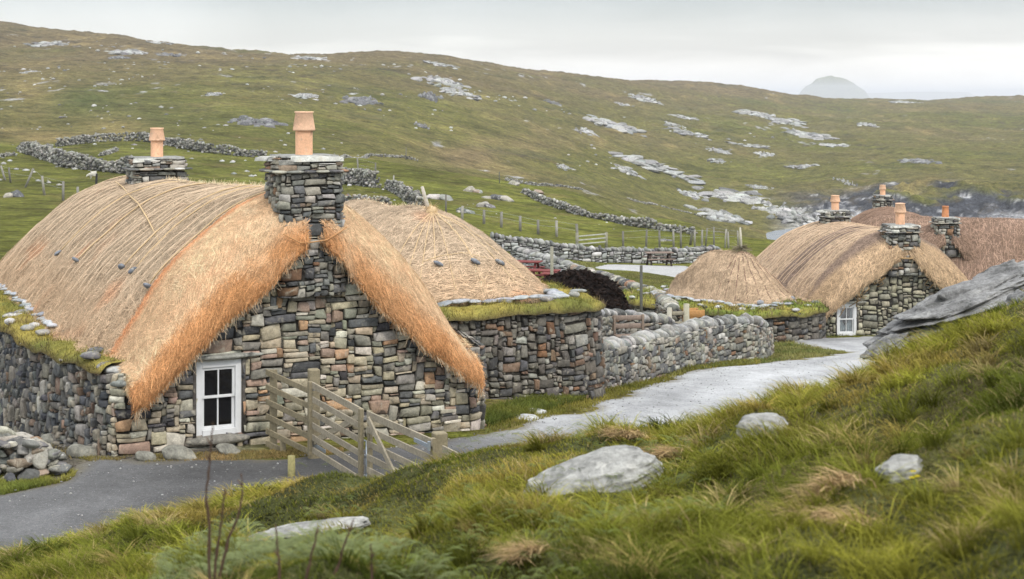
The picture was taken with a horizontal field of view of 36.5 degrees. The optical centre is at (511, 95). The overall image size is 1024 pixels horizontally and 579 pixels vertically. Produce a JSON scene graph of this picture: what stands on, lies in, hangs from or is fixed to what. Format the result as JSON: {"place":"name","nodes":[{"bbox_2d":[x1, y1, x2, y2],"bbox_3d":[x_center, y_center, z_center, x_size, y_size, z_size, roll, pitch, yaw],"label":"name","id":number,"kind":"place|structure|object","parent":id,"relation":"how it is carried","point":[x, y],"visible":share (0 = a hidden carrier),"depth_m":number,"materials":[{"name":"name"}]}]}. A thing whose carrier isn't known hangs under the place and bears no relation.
{"place":"outdoors","nodes":[
{"label":"outdoors","id":0,"kind":"place"},
{"bbox_2d":[0,141,774,286],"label":"field","id":1,"kind":"structure","parent":0,"point":[21,217],"depth_m":140.69,"materials":[{"name":"green plant"}]},
{"bbox_2d":[3,190,23,197],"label":"boulder","id":2,"kind":"object","parent":1,"relation":"on","point":[16,193],"visible":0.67,"depth_m":116.74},
{"bbox_2d":[0,165,64,200],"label":"wire fence","id":3,"kind":"object","parent":1,"relation":"on","point":[43,186],"visible":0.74,"depth_m":127.03,"materials":[{"name":"grey wood"}]},
{"bbox_2d":[16,141,132,173],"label":"field dyke","id":4,"kind":"structure","parent":1,"relation":"on","point":[59,157],"depth_m":162.00,"materials":[{"name":"stone"}]},
{"bbox_2d":[98,147,118,155],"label":"field dyke","id":5,"kind":"structure","parent":1,"relation":"on","point":[110,151],"depth_m":184.88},
{"bbox_2d":[55,131,267,156],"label":"field dyke","id":6,"kind":"structure","parent":1,"relation":"on","point":[183,143],"depth_m":202.17,"materials":[{"name":"stone"}]},
{"bbox_2d":[342,167,381,187],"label":"field dyke","id":7,"kind":"structure","parent":1,"relation":"on","point":[362,177],"depth_m":147.39,"materials":[{"name":"stone"}]},
{"bbox_2d":[345,193,391,204],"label":"field dyke","id":8,"kind":"structure","parent":1,"relation":"on","point":[348,196],"depth_m":124.62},
{"bbox_2d":[384,179,424,205],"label":"field dyke","id":9,"kind":"structure","parent":1,"relation":"on","point":[403,192],"depth_m":131.06,"materials":[{"name":"stone"}]},
{"bbox_2d":[427,194,452,200],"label":"boulder","id":10,"kind":"object","parent":1,"relation":"on","point":[438,196],"visible":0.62,"depth_m":136.21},
{"bbox_2d":[481,194,513,201],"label":"boulder","id":11,"kind":"object","parent":1,"relation":"on","point":[500,197],"visible":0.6,"depth_m":145.40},
{"bbox_2d":[461,206,578,236],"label":"wire fence","id":12,"kind":"object","parent":1,"relation":"on","point":[520,222],"visible":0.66,"depth_m":107.39,"materials":[{"name":"grey wood"}]},
{"bbox_2d":[518,260,544,276],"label":"picnic table","id":13,"kind":"object","parent":1,"relation":"on","point":[535,262],"visible":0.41,"depth_m":69.08,"materials":[{"name":"red wood"}]},
{"bbox_2d":[527,268,560,278],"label":"picnic table","id":14,"kind":"object","parent":1,"relation":"on","point":[541,270],"visible":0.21,"depth_m":65.84,"materials":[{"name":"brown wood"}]},
{"bbox_2d":[510,246,585,270],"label":"dry stone wall","id":15,"kind":"structure","parent":1,"relation":"on","point":[519,253],"depth_m":73.08,"materials":[{"name":"stone"}]},
{"bbox_2d":[550,246,553,274],"bbox_3d":[1.589,7.181,62.000,0.129,2.349,0.129,0,0,-23],"label":"fence post","id":16,"kind":"object","parent":1,"relation":"on","point":[551,261],"visible":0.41,"depth_m":61.95,"materials":[{"name":"grey wood"}]},
{"bbox_2d":[575,232,607,247],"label":"field gate","id":17,"kind":"structure","parent":1,"relation":"on","point":[577,236],"depth_m":98.64,"materials":[{"name":"grey wood"}]},
{"bbox_2d":[490,232,720,263],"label":"dry stone wall","id":18,"kind":"structure","parent":1,"relation":"on","point":[621,254],"depth_m":86.02,"materials":[{"name":"stone"}]},
{"bbox_2d":[520,188,697,234],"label":"field dyke","id":19,"kind":"structure","parent":1,"relation":"on","point":[646,222],"depth_m":131.71,"materials":[{"name":"stone"}]},
{"bbox_2d":[596,264,687,276],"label":"gravel yard","id":20,"kind":"structure","parent":1,"relation":"on","point":[672,271],"depth_m":78.39,"materials":[{"name":"gravel"}]},
{"bbox_2d":[643,251,675,265],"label":"picnic table","id":21,"kind":"object","parent":20,"relation":"on","point":[668,253],"visible":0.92,"depth_m":83.78,"materials":[{"name":"brown wood"}]},
{"bbox_2d":[622,228,729,247],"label":"wire fence","id":22,"kind":"object","parent":1,"relation":"on","point":[673,240],"visible":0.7,"depth_m":100.49,"materials":[{"name":"grey wood"}]},
{"bbox_2d":[705,227,738,247],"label":"wire fence","id":23,"kind":"object","parent":1,"relation":"on","point":[718,235],"visible":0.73,"depth_m":101.26,"materials":[{"name":"grey wood"}]},
{"bbox_2d":[851,185,979,261],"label":"thatched cottage","id":24,"kind":"structure","parent":1,"relation":"on","point":[946,234],"depth_m":69.91,"materials":[{"name":"stone"}]},
{"bbox_2d":[859,215,1023,279],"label":"thatched cottage","id":25,"kind":"structure","parent":1,"relation":"on","point":[999,240],"depth_m":70.24,"materials":[{"name":"plant"}]},
{"bbox_2d":[0,336,874,552],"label":"road","id":26,"kind":"structure","parent":0,"point":[31,512],"depth_m":22.01,"materials":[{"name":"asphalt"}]},
{"bbox_2d":[135,451,156,460],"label":"loose stone","id":27,"kind":"object","parent":26,"relation":"on","point":[144,455],"visible":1,"depth_m":22.37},
{"bbox_2d":[307,381,366,477],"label":"road gate","id":28,"kind":"structure","parent":26,"relation":"on","point":[356,420],"depth_m":21.50,"materials":[{"name":"grey wood"}]},
{"bbox_2d":[0,21,1023,238],"bbox_3d":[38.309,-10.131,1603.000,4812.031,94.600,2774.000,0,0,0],"label":"hill","id":29,"kind":"structure","parent":0,"point":[974,145],"depth_m":455.48,"materials":[{"name":"green plant"}]},
{"bbox_2d":[23,41,69,46],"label":"rock outcrop","id":30,"kind":"object","parent":29,"relation":"on","point":[44,43],"visible":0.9,"depth_m":578.21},
{"bbox_2d":[104,49,147,54],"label":"rock outcrop","id":31,"kind":"object","parent":29,"relation":"on","point":[125,52],"visible":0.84,"depth_m":549.34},
{"bbox_2d":[154,52,186,56],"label":"rock outcrop","id":32,"kind":"object","parent":29,"relation":"on","point":[169,54],"visible":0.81,"depth_m":564.14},
{"bbox_2d":[227,115,287,127],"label":"rock outcrop","id":33,"kind":"object","parent":29,"relation":"on","point":[268,122],"visible":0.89,"depth_m":276.67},
{"bbox_2d":[288,93,318,100],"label":"rock outcrop","id":34,"kind":"object","parent":29,"relation":"on","point":[304,95],"visible":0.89,"depth_m":378.42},
{"bbox_2d":[292,55,326,59],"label":"rock outcrop","id":35,"kind":"object","parent":29,"relation":"on","point":[307,57],"visible":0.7,"depth_m":606.42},
{"bbox_2d":[339,95,383,104],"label":"rock outcrop","id":36,"kind":"object","parent":29,"relation":"on","point":[364,100],"visible":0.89,"depth_m":393.23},
{"bbox_2d":[340,153,417,161],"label":"field dyke","id":37,"kind":"structure","parent":29,"relation":"on","point":[344,156],"depth_m":245.43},
{"bbox_2d":[0,40,773,224],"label":"scattered stones","id":38,"kind":"object","parent":29,"relation":"on","point":[197,52],"visible":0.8,"depth_m":380.11,"materials":[{"name":"stone"}]},
{"bbox_2d":[418,91,443,102],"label":"rock outcrop","id":39,"kind":"object","parent":29,"relation":"on","point":[430,95],"visible":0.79,"depth_m":457.17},
{"bbox_2d":[411,75,471,89],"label":"rock outcrop","id":40,"kind":"object","parent":29,"relation":"on","point":[444,81],"visible":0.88,"depth_m":536.80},
{"bbox_2d":[423,60,459,69],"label":"rock outcrop","id":41,"kind":"object","parent":29,"relation":"on","point":[438,64],"visible":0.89,"depth_m":639.71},
{"bbox_2d":[439,87,481,100],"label":"rock outcrop","id":42,"kind":"object","parent":29,"relation":"on","point":[453,91],"visible":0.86,"depth_m":504.78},
{"bbox_2d":[505,177,582,189],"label":"field dyke","id":43,"kind":"structure","parent":29,"relation":"on","point":[535,184],"depth_m":262.62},
{"bbox_2d":[574,127,598,136],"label":"rock outcrop","id":44,"kind":"object","parent":29,"relation":"on","point":[585,130],"visible":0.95,"depth_m":492.96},
{"bbox_2d":[583,114,646,136],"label":"rock outcrop","id":45,"kind":"object","parent":29,"relation":"on","point":[622,127],"visible":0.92,"depth_m":550.79,"materials":[{"name":"stone"}]},
{"bbox_2d":[611,163,645,179],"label":"rock outcrop","id":46,"kind":"object","parent":29,"relation":"on","point":[627,170],"visible":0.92,"depth_m":398.07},
{"bbox_2d":[628,93,662,104],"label":"rock outcrop","id":47,"kind":"object","parent":29,"relation":"on","point":[642,99],"visible":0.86,"depth_m":756.40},
{"bbox_2d":[608,151,705,184],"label":"rock outcrop","id":48,"kind":"object","parent":29,"relation":"on","point":[653,165],"visible":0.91,"depth_m":435.99,"materials":[{"name":"stone"}]},
{"bbox_2d":[626,197,706,217],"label":"field dyke","id":49,"kind":"structure","parent":29,"relation":"on","point":[649,203],"depth_m":325.00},
{"bbox_2d":[662,124,710,139],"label":"rock outcrop","id":50,"kind":"object","parent":29,"relation":"on","point":[682,132],"visible":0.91,"depth_m":585.71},
{"bbox_2d":[676,188,709,201],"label":"rock outcrop","id":51,"kind":"object","parent":29,"relation":"on","point":[694,196],"visible":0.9,"depth_m":390.19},
{"bbox_2d":[683,204,752,224],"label":"rock outcrop","id":52,"kind":"object","parent":29,"relation":"on","point":[721,215],"visible":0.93,"depth_m":342.92,"materials":[{"name":"stone"}]},
{"bbox_2d":[706,147,732,154],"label":"rock outcrop","id":53,"kind":"object","parent":29,"relation":"on","point":[719,150],"visible":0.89,"depth_m":542.61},
{"bbox_2d":[689,186,768,203],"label":"rock outcrop","id":54,"kind":"object","parent":29,"relation":"on","point":[724,194],"visible":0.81,"depth_m":399.78,"materials":[{"name":"stone"}]},
{"bbox_2d":[725,141,770,148],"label":"rock outcrop","id":55,"kind":"object","parent":29,"relation":"on","point":[755,145],"visible":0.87,"depth_m":571.19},
{"bbox_2d":[732,109,775,117],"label":"rock outcrop","id":56,"kind":"object","parent":29,"relation":"on","point":[748,112],"visible":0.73,"depth_m":752.88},
{"bbox_2d":[737,196,772,205],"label":"rock outcrop","id":57,"kind":"object","parent":29,"relation":"on","point":[756,200],"visible":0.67,"depth_m":385.34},
{"bbox_2d":[751,202,804,223],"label":"rock outcrop","id":58,"kind":"object","parent":29,"relation":"on","point":[781,212],"visible":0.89,"depth_m":361.95,"materials":[{"name":"stone"}]},
{"bbox_2d":[754,114,808,127],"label":"rock outcrop","id":59,"kind":"object","parent":29,"relation":"on","point":[784,121],"visible":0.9,"depth_m":732.12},
{"bbox_2d":[780,205,817,224],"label":"rock outcrop","id":60,"kind":"object","parent":29,"relation":"on","point":[808,219],"visible":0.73,"depth_m":356.63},
{"bbox_2d":[784,164,819,168],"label":"rock outcrop","id":61,"kind":"object","parent":29,"relation":"on","point":[801,166],"visible":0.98,"depth_m":501.14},
{"bbox_2d":[781,127,839,139],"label":"rock outcrop","id":62,"kind":"object","parent":29,"relation":"on","point":[809,135],"visible":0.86,"depth_m":657.81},
{"bbox_2d":[810,142,848,147],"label":"rock outcrop","id":63,"kind":"object","parent":29,"relation":"on","point":[833,145],"visible":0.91,"depth_m":602.65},
{"bbox_2d":[897,158,942,163],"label":"rock outcrop","id":64,"kind":"object","parent":29,"relation":"on","point":[918,160],"visible":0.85,"depth_m":496.05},
{"bbox_2d":[0,0,1023,95],"label":"sky","id":65,"kind":"structure","parent":0,"point":[975,47],"materials":[{"name":"white"}]},
{"bbox_2d":[0,289,1023,578],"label":"ground","id":66,"kind":"structure","parent":0,"point":[273,517],"depth_m":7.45,"materials":[{"name":"green plant"}]},
{"bbox_2d":[0,426,71,481],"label":"dry stone wall","id":67,"kind":"structure","parent":66,"relation":"on","point":[23,455],"depth_m":21.44,"materials":[{"name":"stone"}]},
{"bbox_2d":[41,433,53,444],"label":"loose stone","id":68,"kind":"object","parent":67,"relation":"on","point":[48,438],"visible":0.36,"depth_m":24.54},
{"bbox_2d":[66,444,96,457],"bbox_3d":[-6.372,5.274,23.031,0.464,0.237,0.311,0,0,0],"label":"loose stone","id":69,"kind":"object","parent":66,"relation":"on","point":[75,450],"visible":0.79,"depth_m":22.93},
{"bbox_2d":[162,444,196,459],"bbox_3d":[-4.811,5.206,22.541,0.523,0.287,0.362,0,0,0],"label":"loose stone","id":70,"kind":"object","parent":66,"relation":"on","point":[175,452],"visible":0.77,"depth_m":22.43,"materials":[{"name":"stone"}]},
{"bbox_2d":[205,422,213,578],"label":"bare stem","id":71,"kind":"object","parent":66,"relation":"on","point":[209,533],"visible":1,"depth_m":4.60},
{"bbox_2d":[213,488,226,578],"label":"bare stem","id":72,"kind":"object","parent":66,"relation":"on","point":[217,551],"visible":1,"depth_m":4.75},
{"bbox_2d":[216,443,240,454],"bbox_3d":[-4.184,5.224,22.891,0.374,0.213,0.251,0,0,0],"label":"loose stone","id":73,"kind":"object","parent":66,"relation":"on","point":[225,448],"visible":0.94,"depth_m":22.82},
{"bbox_2d":[217,473,242,578],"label":"bare stem","id":74,"kind":"object","parent":66,"relation":"on","point":[227,542],"visible":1,"depth_m":4.90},
{"bbox_2d":[0,111,488,455],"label":"thatched cottage","id":75,"kind":"structure","parent":66,"relation":"on","point":[156,301],"depth_m":24.28,"materials":[{"name":"stone"}]},
{"bbox_2d":[196,359,240,435],"bbox_3d":[-4.444,4.555,23.519,0.700,1.130,0.109,0,0,-26],"label":"window frame","id":76,"kind":"structure","parent":75,"relation":"in","point":[218,383],"depth_m":23.53,"materials":[{"name":"white paint"}]},
{"bbox_2d":[274,524,280,578],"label":"bare stem","id":77,"kind":"object","parent":66,"relation":"on","point":[278,564],"visible":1,"depth_m":4.60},
{"bbox_2d":[265,369,306,453],"bbox_3d":[-3.300,4.707,22.917,0.113,1.230,1.094,0,0,-41],"label":"wooden fence","id":78,"kind":"object","parent":66,"relation":"on","point":[273,404],"visible":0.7,"depth_m":22.98,"materials":[{"name":"grey wood"}]},
{"bbox_2d":[288,455,294,476],"bbox_3d":[-3.028,5.191,21.345,0.102,0.500,0.102,0,0,22],"label":"fence post","id":79,"kind":"object","parent":66,"relation":"on","point":[291,465],"visible":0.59,"depth_m":21.30,"materials":[{"name":"yellow wood"}]},
{"bbox_2d":[144,518,456,578],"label":"leafy herbs","id":80,"kind":"object","parent":66,"relation":"on","point":[270,547],"visible":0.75,"depth_m":5.25,"materials":[{"name":"green plant"}]},
{"bbox_2d":[248,516,370,544],"bbox_3d":[-1.148,2.381,8.490,0.749,0.147,0.204,0,0,0],"label":"boulder","id":81,"kind":"object","parent":66,"relation":"on","point":[361,521],"visible":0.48,"depth_m":8.47,"materials":[{"name":"stone"}]},
{"bbox_2d":[305,527,318,578],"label":"bare stem","id":82,"kind":"object","parent":66,"relation":"on","point":[310,560],"visible":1,"depth_m":4.75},
{"bbox_2d":[308,368,319,458],"bbox_3d":[-2.862,4.746,22.450,0.155,1.606,0.155,0,0,-20],"label":"gate post","id":83,"kind":"object","parent":66,"relation":"on","point":[314,375],"visible":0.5,"depth_m":22.39,"materials":[{"name":"brown wood"}]},
{"bbox_2d":[333,519,353,574],"bbox_3d":[-0.544,1.458,4.901,0.094,0.248,0.015,0,0,0],"label":"bare stem","id":84,"kind":"object","parent":66,"relation":"on","point":[340,558],"visible":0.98,"depth_m":4.90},
{"bbox_2d":[0,358,760,494],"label":"verge grass","id":85,"kind":"structure","parent":66,"relation":"on","point":[503,413],"depth_m":27.15,"materials":[{"name":"plant"}]},
{"bbox_2d":[432,431,447,458],"bbox_3d":[-0.894,4.785,19.200,0.165,1.266,0.165,0,0,-20],"label":"gate post","id":86,"kind":"object","parent":66,"relation":"on","point":[441,437],"visible":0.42,"depth_m":19.12,"materials":[{"name":"brown wood"}]},
{"bbox_2d":[367,410,435,478],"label":"road gate","id":87,"kind":"structure","parent":86,"relation":"attached to","point":[429,443],"depth_m":20.08,"materials":[{"name":"grey wood"}]},
{"bbox_2d":[344,186,607,399],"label":"thatched byre","id":88,"kind":"structure","parent":66,"relation":"on","point":[530,331],"depth_m":30.53,"materials":[{"name":"stone"}]},
{"bbox_2d":[291,400,732,578],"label":"leafy herbs","id":89,"kind":"object","parent":66,"relation":"on","point":[528,511],"visible":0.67,"depth_m":6.27,"materials":[{"name":"green plant"}]},
{"bbox_2d":[477,535,552,564],"bbox_3d":[0.006,1.692,5.767,0.344,0.104,0.325,0,0,42],"label":"withered tuft","id":90,"kind":"object","parent":66,"relation":"on","point":[535,547],"visible":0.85,"depth_m":5.77,"materials":[{"name":"beige plant"}]},
{"bbox_2d":[538,268,631,310],"bbox_3d":[1.990,6.215,44.504,4.297,2.553,2.619,0,0,0],"label":"peat stack","id":91,"kind":"object","parent":66,"relation":"on","point":[608,290],"visible":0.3,"depth_m":44.06,"materials":[{"name":"soil"}]},
{"bbox_2d":[523,445,663,495],"bbox_3d":[0.409,1.975,7.909,0.739,0.358,0.531,0,0,0],"label":"boulder","id":92,"kind":"object","parent":66,"relation":"on","point":[633,462],"visible":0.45,"depth_m":7.79,"materials":[{"name":"stone"}]},
{"bbox_2d":[586,420,648,441],"bbox_3d":[0.639,2.043,9.430,0.418,0.088,0.454,0,0,-19],"label":"withered tuft","id":93,"kind":"object","parent":66,"relation":"on","point":[627,434],"visible":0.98,"depth_m":9.40,"materials":[{"name":"beige plant"}]},
{"bbox_2d":[566,263,681,321],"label":"dry stone wall","id":94,"kind":"structure","parent":66,"relation":"on","point":[664,301],"depth_m":56.94,"materials":[{"name":"stone"}]},
{"bbox_2d":[612,314,644,337],"bbox_3d":[2.888,5.812,37.910,0.820,0.910,0.410,0,0,-11],"label":"wooden gate","id":95,"kind":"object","parent":66,"relation":"on","point":[615,318],"visible":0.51,"depth_m":38.07,"materials":[{"name":"brown wood"}]},
{"bbox_2d":[601,308,677,338],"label":"dry stone wall","id":96,"kind":"structure","parent":66,"relation":"on","point":[653,321],"depth_m":38.99,"materials":[{"name":"stone"}]},
{"bbox_2d":[640,265,642,312],"bbox_3d":[4.115,6.716,49.500,0.092,2.634,0.092,0,0,23],"label":"fence post","id":97,"kind":"object","parent":66,"relation":"on","point":[641,288],"visible":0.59,"depth_m":49.46,"materials":[{"name":"grey wood"}]},
{"bbox_2d":[639,439,697,460],"bbox_3d":[0.822,1.962,8.537,0.465,0.154,0.365,0,0,0],"label":"withered tuft","id":98,"kind":"object","parent":66,"relation":"on","point":[660,454],"visible":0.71,"depth_m":8.52,"materials":[{"name":"beige plant"}]},
{"bbox_2d":[506,251,854,377],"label":"yard grass","id":99,"kind":"structure","parent":66,"relation":"on","point":[796,352],"depth_m":46.72,"materials":[{"name":"plant"}]},
{"bbox_2d":[683,303,688,321],"bbox_3d":[4.645,6.371,41.400,0.157,1.667,0.157,0,0,22],"label":"fence post","id":100,"kind":"object","parent":66,"relation":"on","point":[686,311],"visible":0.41,"depth_m":41.34,"materials":[{"name":"beige wood"}]},
{"bbox_2d":[603,312,773,387],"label":"dry stone wall","id":101,"kind":"structure","parent":66,"relation":"on","point":[642,355],"depth_m":37.94,"materials":[{"name":"stone"}]},
{"bbox_2d":[689,308,704,318],"bbox_3d":[5.026,6.556,43.000,0.460,1.320,0.465,0,0,-17],"label":"timber crate","id":102,"kind":"object","parent":66,"relation":"on","point":[695,312],"visible":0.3,"depth_m":42.78,"materials":[{"name":"brown wood"}]},
{"bbox_2d":[623,227,829,341],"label":"thatched byre","id":103,"kind":"structure","parent":66,"relation":"on","point":[741,280],"depth_m":53.64,"materials":[{"name":"plant"}]},
{"bbox_2d":[736,412,788,438],"bbox_3d":[1.277,1.694,7.867,0.248,0.178,0.242,0,0,35],"label":"boulder","id":104,"kind":"object","parent":66,"relation":"on","point":[751,418],"visible":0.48,"depth_m":7.82,"materials":[{"name":"stone"}]},
{"bbox_2d":[759,462,876,524],"bbox_3d":[1.103,1.486,5.710,0.431,0.228,0.367,0,0,-16],"label":"withered tuft","id":105,"kind":"object","parent":66,"relation":"on","point":[842,477],"visible":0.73,"depth_m":5.71,"materials":[{"name":"beige plant"}]},
{"bbox_2d":[781,500,887,530],"bbox_3d":[1.133,1.468,5.389,0.410,0.070,0.345,0,0,36],"label":"withered tuft","id":106,"kind":"object","parent":66,"relation":"on","point":[828,516],"visible":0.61,"depth_m":5.42,"materials":[{"name":"beige plant"}]},
{"bbox_2d":[756,195,967,335],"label":"thatched cottage","id":107,"kind":"structure","parent":66,"relation":"on","point":[862,279],"depth_m":54.02,"materials":[{"name":"plant"}]},
{"bbox_2d":[837,304,856,335],"bbox_3d":[11.546,7.730,53.882,0.720,1.100,0.360,0,0,-8],"label":"window frame","id":108,"kind":"structure","parent":107,"relation":"in","point":[847,322],"depth_m":53.79,"materials":[{"name":"white paint"}]},
{"bbox_2d":[860,332,907,360],"bbox_3d":[5.499,3.692,22.810,0.774,0.429,0.540,0,0,-25],"label":"rock outcrop","id":109,"kind":"object","parent":66,"relation":"on","point":[874,345],"visible":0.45,"depth_m":22.75,"materials":[{"name":"stone"}]},
{"bbox_2d":[875,454,922,483],"bbox_3d":[1.500,1.452,6.022,0.187,0.124,0.158,0,0,0],"label":"boulder","id":110,"kind":"object","parent":66,"relation":"on","point":[893,463],"visible":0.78,"depth_m":5.97,"materials":[{"name":"stone"}]},
{"bbox_2d":[862,259,1023,350],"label":"rock outcrop","id":111,"kind":"object","parent":66,"relation":"on","point":[993,285],"visible":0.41,"depth_m":23.61,"materials":[{"name":"stone"}]},
{"bbox_2d":[997,289,1023,306],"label":"rock outcrop","id":112,"kind":"object","parent":66,"relation":"on","point":[1018,293],"visible":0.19,"depth_m":21.05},
{"bbox_2d":[799,76,868,98],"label":"island","id":113,"kind":"structure","parent":0,"point":[830,87],"depth_m":9437.24,"materials":[{"name":"plant"}]},
{"bbox_2d":[766,99,934,239],"bbox_3d":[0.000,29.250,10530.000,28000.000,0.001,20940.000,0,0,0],"label":"sea","id":114,"kind":"structure","parent":0,"point":[775,235],"depth_m":330.49,"materials":[{"name":"grey liquid"}]},
{"bbox_2d":[867,92,974,98],"bbox_3d":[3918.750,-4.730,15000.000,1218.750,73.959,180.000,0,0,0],"label":"headland","id":115,"kind":"structure","parent":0,"point":[917,95],"depth_m":14933.24,"materials":[{"name":"grey plant"}]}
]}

